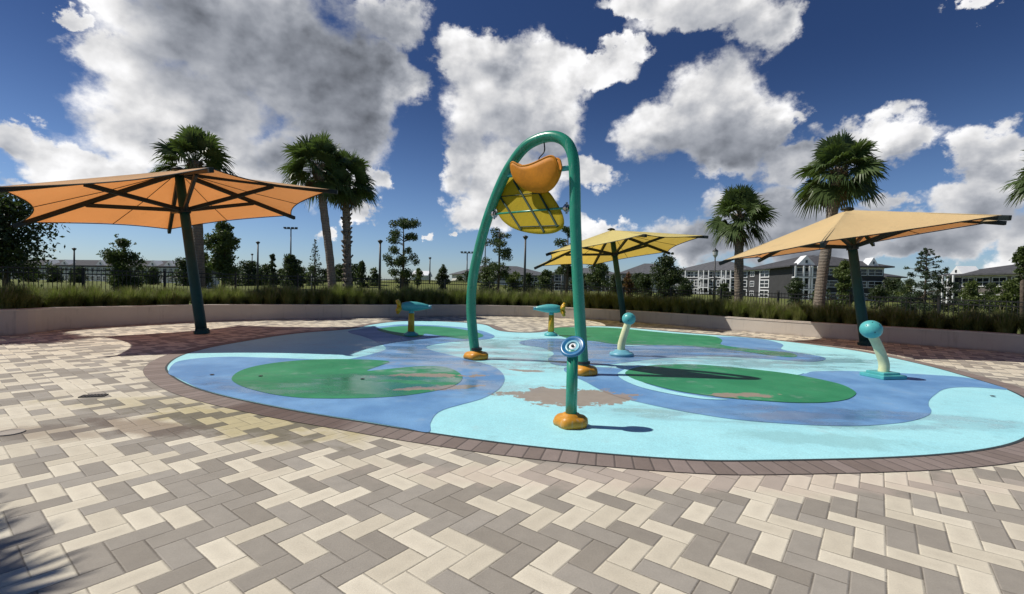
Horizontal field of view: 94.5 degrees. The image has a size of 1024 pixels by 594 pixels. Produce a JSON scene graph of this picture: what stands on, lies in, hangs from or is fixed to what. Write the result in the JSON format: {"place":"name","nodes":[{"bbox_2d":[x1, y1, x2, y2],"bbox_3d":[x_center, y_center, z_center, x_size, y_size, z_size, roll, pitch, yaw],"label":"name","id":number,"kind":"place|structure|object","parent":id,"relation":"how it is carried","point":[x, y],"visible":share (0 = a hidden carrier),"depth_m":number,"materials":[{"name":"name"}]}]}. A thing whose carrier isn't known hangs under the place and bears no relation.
{"place":"outdoors","nodes":[
{"label":"outdoors","id":0,"kind":"place"},
{"bbox_2d":[0,279,1020,333],"bbox_3d":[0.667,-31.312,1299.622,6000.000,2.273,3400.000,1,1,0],"label":"lawn ground","id":1,"kind":"structure","parent":0,"point":[502,289],"depth_m":79.31,"materials":[{"name":"green plant"}]},
{"bbox_2d":[0,192,70,286],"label":"oak tree","id":2,"kind":"object","parent":1,"relation":"on","point":[12,251],"visible":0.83,"depth_m":33.73,"materials":[{"name":"green plant"}]},
{"bbox_2d":[42,265,64,281],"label":"tree","id":3,"kind":"object","parent":1,"relation":"on","point":[54,275],"visible":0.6,"depth_m":111.39,"materials":[{"name":"green plant"}]},
{"bbox_2d":[54,260,98,280],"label":"townhouse","id":4,"kind":"structure","parent":1,"relation":"on","point":[65,264],"depth_m":162.12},
{"bbox_2d":[81,260,111,281],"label":"townhouse","id":5,"kind":"structure","parent":1,"relation":"on","point":[99,265],"depth_m":158.31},
{"bbox_2d":[96,233,147,291],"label":"broadleaf tree","id":6,"kind":"object","parent":1,"relation":"on","point":[121,260],"visible":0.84,"depth_m":41.50,"materials":[{"name":"green plant"}]},
{"bbox_2d":[134,260,167,281],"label":"townhouse","id":7,"kind":"structure","parent":1,"relation":"on","point":[155,263],"depth_m":152.37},
{"bbox_2d":[141,266,162,284],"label":"tree","id":8,"kind":"object","parent":1,"relation":"on","point":[150,278],"visible":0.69,"depth_m":107.10,"materials":[{"name":"green plant"}]},
{"bbox_2d":[167,256,188,285],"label":"tree","id":9,"kind":"object","parent":1,"relation":"on","point":[181,263],"visible":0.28,"depth_m":98.77,"materials":[{"name":"green plant"}]},
{"bbox_2d":[159,260,219,283],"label":"townhouse","id":10,"kind":"structure","parent":1,"relation":"on","point":[169,266],"depth_m":149.98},
{"bbox_2d":[203,221,240,289],"bbox_3d":[-23.217,-2.876,37.878,2.612,6.921,2.836,2,2,41],"label":"broadleaf tree","id":11,"kind":"object","parent":1,"relation":"on","point":[223,238],"visible":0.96,"depth_m":37.46,"materials":[{"name":"green plant"}]},
{"bbox_2d":[231,259,267,285],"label":"tree","id":12,"kind":"object","parent":1,"relation":"on","point":[246,268],"visible":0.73,"depth_m":94.15,"materials":[{"name":"green plant"}]},
{"bbox_2d":[267,253,277,285],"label":"broadleaf tree","id":13,"kind":"object","parent":1,"relation":"on","point":[272,280],"visible":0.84,"depth_m":73.75,"materials":[{"name":"green plant"}]},
{"bbox_2d":[277,253,305,288],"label":"broadleaf tree","id":14,"kind":"object","parent":1,"relation":"on","point":[291,265],"visible":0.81,"depth_m":69.39,"materials":[{"name":"green plant"}]},
{"bbox_2d":[307,239,322,291],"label":"conifer tree","id":15,"kind":"object","parent":1,"relation":"on","point":[314,269],"visible":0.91,"depth_m":59.81,"materials":[{"name":"green plant"}]},
{"bbox_2d":[354,260,370,287],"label":"broadleaf tree","id":16,"kind":"object","parent":1,"relation":"on","point":[360,273],"visible":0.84,"depth_m":74.64,"materials":[{"name":"green plant"}]},
{"bbox_2d":[382,217,420,289],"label":"pine tree","id":17,"kind":"object","parent":1,"relation":"on","point":[402,259],"visible":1,"depth_m":57.42,"materials":[{"name":"green plant"}]},
{"bbox_2d":[434,264,450,290],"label":"broadleaf tree","id":18,"kind":"object","parent":1,"relation":"on","point":[442,273],"visible":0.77,"depth_m":65.60,"materials":[{"name":"green plant"}]},
{"bbox_2d":[477,265,500,291],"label":"broadleaf tree","id":19,"kind":"object","parent":1,"relation":"on","point":[486,273],"visible":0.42,"depth_m":61.49,"materials":[{"name":"green plant"}]},
{"bbox_2d":[481,227,512,291],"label":"pine tree","id":20,"kind":"object","parent":1,"relation":"on","point":[505,252],"visible":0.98,"depth_m":51.76,"materials":[{"name":"green plant"}]},
{"bbox_2d":[449,265,554,288],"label":"apartment building","id":21,"kind":"structure","parent":1,"relation":"on","point":[534,275],"depth_m":158.42,"materials":[{"name":"grey"}]},
{"bbox_2d":[503,270,522,291],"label":"broadleaf tree","id":22,"kind":"object","parent":1,"relation":"on","point":[514,277],"visible":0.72,"depth_m":63.75,"materials":[{"name":"green plant"}]},
{"bbox_2d":[532,269,555,291],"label":"broadleaf tree","id":23,"kind":"object","parent":1,"relation":"on","point":[544,277],"visible":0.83,"depth_m":65.59,"materials":[{"name":"green plant"}]},
{"bbox_2d":[553,226,571,292],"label":"pine tree","id":24,"kind":"object","parent":1,"relation":"on","point":[567,272],"visible":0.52,"depth_m":47.85,"materials":[{"name":"green plant"}]},
{"bbox_2d":[551,268,613,291],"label":"apartment building","id":25,"kind":"structure","parent":1,"relation":"on","point":[557,279],"depth_m":183.94,"materials":[{"name":"grey"}]},
{"bbox_2d":[584,263,609,292],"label":"broadleaf tree","id":26,"kind":"object","parent":1,"relation":"on","point":[599,273],"visible":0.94,"depth_m":69.24,"materials":[{"name":"green plant"}]},
{"bbox_2d":[622,271,635,296],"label":"broadleaf tree","id":27,"kind":"object","parent":1,"relation":"on","point":[629,282],"visible":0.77,"depth_m":65.75,"materials":[{"name":"green plant"}]},
{"bbox_2d":[634,273,653,296],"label":"broadleaf tree","id":28,"kind":"object","parent":1,"relation":"on","point":[643,281],"visible":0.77,"depth_m":57.61,"materials":[{"name":"green plant"}]},
{"bbox_2d":[620,263,677,291],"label":"apartment building","id":29,"kind":"structure","parent":1,"relation":"on","point":[644,268],"depth_m":174.82,"materials":[{"name":"grey"}]},
{"bbox_2d":[649,252,686,300],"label":"broadleaf tree","id":30,"kind":"object","parent":1,"relation":"on","point":[667,275],"visible":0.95,"depth_m":54.30,"materials":[{"name":"green plant"}]},
{"bbox_2d":[673,277,694,296],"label":"tree","id":31,"kind":"object","parent":1,"relation":"on","point":[685,286],"visible":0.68,"depth_m":98.95,"materials":[{"name":"green plant"}]},
{"bbox_2d":[675,261,751,295],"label":"apartment building","id":32,"kind":"structure","parent":1,"relation":"on","point":[701,276],"depth_m":142.92,"materials":[{"name":"grey"}]},
{"bbox_2d":[702,183,777,302],"bbox_3d":[10.273,-1.817,21.428,3.224,6.627,3.066,1,1,0],"label":"palm tree","id":33,"kind":"object","parent":1,"relation":"on","point":[740,199],"visible":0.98,"depth_m":21.04,"materials":[{"name":"green plant"}]},
{"bbox_2d":[784,277,805,305],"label":"broadleaf tree","id":34,"kind":"object","parent":1,"relation":"on","point":[797,285],"visible":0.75,"depth_m":51.70,"materials":[{"name":"green plant"}]},
{"bbox_2d":[761,255,894,300],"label":"apartment building","id":35,"kind":"structure","parent":1,"relation":"on","point":[803,268],"depth_m":93.70,"materials":[{"name":"grey"}]},
{"bbox_2d":[831,259,853,309],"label":"broadleaf tree","id":36,"kind":"object","parent":1,"relation":"on","point":[842,274],"visible":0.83,"depth_m":35.79,"materials":[{"name":"green plant"}]},
{"bbox_2d":[868,284,890,308],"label":"broadleaf tree","id":37,"kind":"object","parent":1,"relation":"on","point":[877,291],"visible":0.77,"depth_m":45.82,"materials":[{"name":"green plant"}]},
{"bbox_2d":[882,278,901,300],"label":"tree","id":38,"kind":"object","parent":1,"relation":"on","point":[891,287],"visible":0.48,"depth_m":89.62,"materials":[{"name":"green plant"}]},
{"bbox_2d":[887,247,967,314],"bbox_3d":[26.432,-0.670,30.143,4.085,4.991,3.719,1,1,0],"label":"conifer tree","id":39,"kind":"object","parent":1,"relation":"on","point":[925,286],"visible":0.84,"depth_m":29.69,"materials":[{"name":"green plant"}]},
{"bbox_2d":[918,308,950,327],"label":"grass clump","id":40,"kind":"object","parent":1,"relation":"on","point":[934,312],"visible":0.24,"depth_m":14.50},
{"bbox_2d":[957,280,986,311],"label":"broadleaf tree","id":41,"kind":"object","parent":1,"relation":"on","point":[972,293],"visible":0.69,"depth_m":33.83,"materials":[{"name":"green plant"}]},
{"bbox_2d":[938,264,1023,304],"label":"apartment building","id":42,"kind":"structure","parent":1,"relation":"on","point":[961,275],"depth_m":78.66,"materials":[{"name":"grey"}]},
{"bbox_2d":[980,282,998,313],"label":"broadleaf tree","id":43,"kind":"object","parent":1,"relation":"on","point":[990,292],"visible":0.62,"depth_m":39.92,"materials":[{"name":"green plant"}]},
{"bbox_2d":[986,279,1019,315],"bbox_3d":[31.623,0.375,30.122,1.936,3.147,2.239,1,1,0],"label":"broadleaf tree","id":44,"kind":"object","parent":1,"relation":"on","point":[1012,289],"visible":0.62,"depth_m":29.89,"materials":[{"name":"green plant"}]},
{"bbox_2d":[1008,246,1023,316],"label":"broadleaf tree","id":45,"kind":"object","parent":1,"relation":"on","point":[1017,258],"visible":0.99,"depth_m":25.97,"materials":[{"name":"green plant"}]},
{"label":"planter bed","id":46,"kind":"structure","parent":1,"relation":"on","visible":0},
{"bbox_2d":[0,282,28,308],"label":"grass clump","id":47,"kind":"object","parent":46,"relation":"on","point":[7,301],"visible":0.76,"depth_m":12.00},
{"bbox_2d":[2,282,39,308],"bbox_3d":[-12.965,-0.043,12.368,1.099,0.834,1.064,1,1,0],"label":"grass clump","id":48,"kind":"object","parent":46,"relation":"on","point":[24,302],"visible":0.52,"depth_m":12.35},
{"bbox_2d":[13,280,52,307],"bbox_3d":[-13.184,-0.071,12.972,1.067,0.860,1.112,1,1,0],"label":"grass clump","id":49,"kind":"object","parent":46,"relation":"on","point":[37,302],"visible":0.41,"depth_m":12.91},
{"bbox_2d":[36,285,69,306],"bbox_3d":[-13.133,-0.017,13.574,0.991,0.736,1.012,1,1,0],"label":"grass clump","id":50,"kind":"object","parent":46,"relation":"on","point":[56,299],"visible":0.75,"depth_m":13.44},
{"bbox_2d":[49,283,89,306],"bbox_3d":[-13.037,-0.066,14.031,1.093,0.829,1.058,1,2,-23],"label":"grass clump","id":51,"kind":"object","parent":46,"relation":"on","point":[75,299],"visible":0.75,"depth_m":13.88,"materials":[{"name":"plant"}]},
{"bbox_2d":[80,280,111,305],"bbox_3d":[-12.846,-0.088,14.491,1.080,0.870,1.126,2,2,39],"label":"grass clump","id":52,"kind":"object","parent":46,"relation":"on","point":[95,298],"visible":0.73,"depth_m":14.42,"materials":[{"name":"plant"}]},
{"bbox_2d":[102,289,124,305],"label":"grass clump","id":53,"kind":"object","parent":46,"relation":"on","point":[114,299],"visible":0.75,"depth_m":14.83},
{"bbox_2d":[115,285,143,305],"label":"grass clump","id":54,"kind":"object","parent":46,"relation":"on","point":[131,297],"visible":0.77,"depth_m":15.10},
{"bbox_2d":[134,285,157,304],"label":"grass clump","id":55,"kind":"object","parent":46,"relation":"on","point":[146,299],"visible":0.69,"depth_m":15.52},
{"bbox_2d":[150,287,183,304],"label":"grass clump","id":56,"kind":"object","parent":46,"relation":"on","point":[164,298],"visible":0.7,"depth_m":15.97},
{"bbox_2d":[160,286,188,304],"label":"grass clump","id":57,"kind":"object","parent":46,"relation":"on","point":[179,297],"visible":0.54,"depth_m":16.31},
{"bbox_2d":[148,124,237,290],"bbox_3d":[-13.108,-3.184,19.495,3.184,7.865,3.320,2,2,41],"label":"palm tree","id":58,"kind":"object","parent":46,"relation":"on","point":[192,141],"visible":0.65,"depth_m":19.10,"materials":[{"name":"green plant"}]},
{"bbox_2d":[202,289,219,303],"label":"grass clump","id":59,"kind":"object","parent":46,"relation":"on","point":[211,298],"visible":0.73,"depth_m":17.16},
{"bbox_2d":[216,285,236,303],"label":"grass clump","id":60,"kind":"object","parent":46,"relation":"on","point":[225,298],"visible":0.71,"depth_m":17.36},
{"bbox_2d":[228,286,249,303],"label":"grass clump","id":61,"kind":"object","parent":46,"relation":"on","point":[240,297],"visible":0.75,"depth_m":17.60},
{"bbox_2d":[247,289,265,303],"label":"grass clump","id":62,"kind":"object","parent":46,"relation":"on","point":[255,298],"visible":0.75,"depth_m":17.96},
{"bbox_2d":[258,285,279,303],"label":"grass clump","id":63,"kind":"object","parent":46,"relation":"on","point":[271,296],"visible":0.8,"depth_m":18.23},
{"bbox_2d":[275,286,298,303],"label":"grass clump","id":64,"kind":"object","parent":46,"relation":"on","point":[286,297],"visible":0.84,"depth_m":18.52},
{"bbox_2d":[287,286,309,303],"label":"grass clump","id":65,"kind":"object","parent":46,"relation":"on","point":[301,299],"visible":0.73,"depth_m":18.83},
{"bbox_2d":[303,288,320,303],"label":"grass clump","id":66,"kind":"object","parent":46,"relation":"on","point":[313,298],"visible":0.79,"depth_m":19.23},
{"bbox_2d":[274,131,355,287],"bbox_3d":[-8.483,-3.210,20.532,3.230,7.878,3.307,1,1,0],"label":"palm tree","id":67,"kind":"object","parent":46,"relation":"on","point":[317,148],"visible":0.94,"depth_m":20.13,"materials":[{"name":"green plant"}]},
{"bbox_2d":[316,284,336,303],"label":"grass clump","id":68,"kind":"object","parent":46,"relation":"on","point":[326,295],"visible":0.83,"depth_m":19.38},
{"bbox_2d":[321,282,349,303],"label":"grass clump","id":69,"kind":"object","parent":46,"relation":"on","point":[339,298],"visible":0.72,"depth_m":19.80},
{"bbox_2d":[311,148,379,287],"bbox_3d":[-7.629,-3.050,21.838,3.076,7.513,3.055,1,1,0],"label":"palm tree","id":70,"kind":"object","parent":46,"relation":"on","point":[362,191],"visible":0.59,"depth_m":21.57,"materials":[{"name":"green plant"}]},
{"bbox_2d":[341,284,357,303],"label":"grass clump","id":71,"kind":"object","parent":46,"relation":"on","point":[350,298],"visible":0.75,"depth_m":20.02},
{"bbox_2d":[354,286,373,303],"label":"grass clump","id":72,"kind":"object","parent":46,"relation":"on","point":[361,297],"visible":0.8,"depth_m":20.20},
{"bbox_2d":[376,286,394,303],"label":"grass clump","id":73,"kind":"object","parent":46,"relation":"on","point":[385,298],"visible":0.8,"depth_m":20.92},
{"bbox_2d":[420,286,436,303],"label":"grass clump","id":74,"kind":"object","parent":46,"relation":"on","point":[429,297],"visible":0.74,"depth_m":21.94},
{"bbox_2d":[0,265,1023,317],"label":"picket fence","id":75,"kind":"object","parent":46,"relation":"on","point":[851,296],"visible":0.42,"depth_m":17.79,"materials":[{"name":"black metal"}]},
{"bbox_2d":[534,289,556,305],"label":"grass clump","id":76,"kind":"object","parent":46,"relation":"on","point":[543,299],"visible":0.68,"depth_m":23.03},
{"bbox_2d":[588,290,604,308],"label":"grass clump","id":77,"kind":"object","parent":46,"relation":"on","point":[596,304],"visible":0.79,"depth_m":22.20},
{"bbox_2d":[638,294,656,310],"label":"grass clump","id":78,"kind":"object","parent":46,"relation":"on","point":[646,304],"visible":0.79,"depth_m":20.82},
{"bbox_2d":[667,294,687,312],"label":"grass clump","id":79,"kind":"object","parent":46,"relation":"on","point":[675,307],"visible":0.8,"depth_m":19.84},
{"bbox_2d":[676,295,700,313],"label":"grass clump","id":80,"kind":"object","parent":46,"relation":"on","point":[687,306],"visible":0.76,"depth_m":19.39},
{"bbox_2d":[693,296,711,314],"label":"grass clump","id":81,"kind":"object","parent":46,"relation":"on","point":[700,309],"visible":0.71,"depth_m":19.11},
{"bbox_2d":[704,295,721,315],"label":"grass clump","id":82,"kind":"object","parent":46,"relation":"on","point":[711,307],"visible":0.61,"depth_m":18.67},
{"bbox_2d":[713,297,732,315],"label":"grass clump","id":83,"kind":"object","parent":46,"relation":"on","point":[723,309],"visible":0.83,"depth_m":18.26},
{"bbox_2d":[728,297,751,316],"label":"grass clump","id":84,"kind":"object","parent":46,"relation":"on","point":[737,310],"visible":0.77,"depth_m":17.91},
{"bbox_2d":[741,299,766,318],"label":"grass clump","id":85,"kind":"object","parent":46,"relation":"on","point":[752,312],"visible":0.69,"depth_m":17.35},
{"bbox_2d":[756,300,782,318],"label":"grass clump","id":86,"kind":"object","parent":46,"relation":"on","point":[768,311],"visible":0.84,"depth_m":16.90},
{"bbox_2d":[776,305,791,319],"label":"grass clump","id":87,"kind":"object","parent":46,"relation":"on","point":[784,314],"visible":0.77,"depth_m":16.65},
{"bbox_2d":[784,299,813,320],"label":"grass clump","id":88,"kind":"object","parent":46,"relation":"on","point":[799,313],"visible":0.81,"depth_m":16.28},
{"bbox_2d":[805,303,829,321],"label":"grass clump","id":89,"kind":"object","parent":46,"relation":"on","point":[816,314],"visible":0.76,"depth_m":15.96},
{"bbox_2d":[815,298,847,322],"bbox_3d":[10.786,0.460,15.911,1.214,0.938,1.164,1,1,-20],"label":"grass clump","id":90,"kind":"object","parent":46,"relation":"on","point":[832,315],"visible":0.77,"depth_m":15.71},
{"bbox_2d":[790,128,891,309],"bbox_3d":[11.678,-2.326,16.843,2.936,7.248,3.054,1,1,0],"label":"palm tree","id":91,"kind":"object","parent":46,"relation":"on","point":[842,187],"visible":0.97,"depth_m":16.58,"materials":[{"name":"green plant"}]},
{"bbox_2d":[837,306,868,323],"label":"grass clump","id":92,"kind":"object","parent":46,"relation":"on","point":[849,317],"visible":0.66,"depth_m":15.29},
{"bbox_2d":[867,309,889,324],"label":"grass clump","id":93,"kind":"object","parent":46,"relation":"on","point":[872,315],"visible":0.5,"depth_m":14.94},
{"bbox_2d":[883,306,912,326],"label":"grass clump","id":94,"kind":"object","parent":46,"relation":"on","point":[894,317],"visible":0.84,"depth_m":14.59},
{"bbox_2d":[900,309,924,327],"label":"grass clump","id":95,"kind":"object","parent":46,"relation":"on","point":[910,321],"visible":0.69,"depth_m":14.41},
{"bbox_2d":[922,312,948,328],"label":"grass clump","id":96,"kind":"object","parent":46,"relation":"on","point":[937,323],"visible":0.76,"depth_m":13.98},
{"bbox_2d":[945,307,981,330],"bbox_3d":[13.086,0.656,13.736,0.906,0.743,0.978,1,1,2],"label":"grass clump","id":97,"kind":"object","parent":46,"relation":"on","point":[960,322],"visible":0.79,"depth_m":13.60,"materials":[{"name":"plant"}]},
{"bbox_2d":[970,312,994,331],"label":"grass clump","id":98,"kind":"object","parent":46,"relation":"on","point":[984,325],"visible":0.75,"depth_m":13.36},
{"bbox_2d":[982,309,1021,333],"bbox_3d":[13.518,0.677,12.962,0.916,0.751,0.988,0,2,-43],"label":"grass clump","id":99,"kind":"object","parent":46,"relation":"on","point":[1003,324],"visible":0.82,"depth_m":12.85,"materials":[{"name":"plant"}]},
{"bbox_2d":[996,150,1023,207],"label":"palm tree","id":100,"kind":"object","parent":46,"relation":"on","point":[1018,191],"visible":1,"depth_m":14.01,"materials":[{"name":"green plant"}]},
{"bbox_2d":[0,316,1023,593],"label":"plaza paving","id":101,"kind":"structure","parent":0,"point":[134,480],"depth_m":3.17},
{"bbox_2d":[0,167,337,334],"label":"shade umbrella","id":102,"kind":"object","parent":101,"relation":"on","point":[185,200],"visible":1,"depth_m":12.78,"materials":[{"name":"fabric"}]},
{"bbox_2d":[0,304,1023,353],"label":"seat wall","id":103,"kind":"structure","parent":101,"relation":"on","point":[25,321],"depth_m":15.90,"materials":[{"name":"concrete"}]},
{"bbox_2d":[143,320,1023,474],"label":"splash pad","id":104,"kind":"object","parent":101,"relation":"on","point":[676,401],"visible":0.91,"depth_m":6.42,"materials":[{"name":"rubber"}]},
{"bbox_2d":[395,299,430,335],"bbox_3d":[-2.810,0.586,13.493,0.995,1.030,0.417,1,1,-8],"label":"water cannon","id":105,"kind":"object","parent":104,"relation":"on","point":[411,307],"visible":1,"depth_m":13.40,"materials":[{"name":"teal plastic"}]},
{"bbox_2d":[463,131,597,375],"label":"water arch","id":106,"kind":"structure","parent":104,"relation":"on","point":[521,198],"depth_m":8.46,"materials":[{"name":"teal plastic"}]},
{"bbox_2d":[533,302,565,335],"bbox_3d":[1.129,0.661,14.303,0.974,1.009,0.408,1,1,8],"label":"water cannon","id":107,"kind":"object","parent":104,"relation":"on","point":[551,309],"visible":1,"depth_m":14.21,"materials":[{"name":"teal plastic"}]},
{"bbox_2d":[553,336,587,429],"bbox_3d":[0.648,0.902,5.066,0.334,0.957,0.309,1,2,-27],"label":"spray post","id":108,"kind":"object","parent":104,"relation":"on","point":[572,348],"visible":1,"depth_m":5.01,"materials":[{"name":"green plastic"}]},
{"bbox_2d":[609,313,635,356],"bbox_3d":[2.435,0.813,10.414,0.552,0.950,0.530,1,1,0],"label":"ball bollard","id":109,"kind":"object","parent":104,"relation":"on","point":[628,319],"visible":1,"depth_m":10.34,"materials":[{"name":"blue plastic"}]},
{"bbox_2d":[859,320,906,379],"bbox_3d":[6.506,0.920,8.359,0.656,1.008,0.460,1,1,-11],"label":"ball bollard","id":110,"kind":"object","parent":104,"relation":"on","point":[871,331],"visible":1,"depth_m":8.30,"materials":[{"name":"teal plastic"}]},
{"bbox_2d":[534,228,708,322],"bbox_3d":[4.439,-0.944,20.619,6.853,4.134,7.590,1,1,0],"label":"shade umbrella","id":111,"kind":"object","parent":101,"relation":"on","point":[613,245],"visible":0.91,"depth_m":20.47,"materials":[{"name":"fabric"}]},
{"bbox_2d":[718,207,1011,345],"bbox_3d":[9.705,-0.587,13.545,6.822,3.984,6.909,1,1,0],"label":"shade umbrella","id":112,"kind":"object","parent":101,"relation":"on","point":[851,230],"visible":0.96,"depth_m":12.91,"materials":[{"name":"fabric"}]},
{"bbox_2d":[0,0,1023,294],"label":"sky","id":113,"kind":"structure","parent":0,"point":[665,106],"materials":[{"name":"blue"}]},
{"bbox_2d":[743,255,814,297],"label":"apartment building","id":114,"kind":"structure","parent":0,"point":[758,280],"depth_m":112.52,"materials":[{"name":"grey"}]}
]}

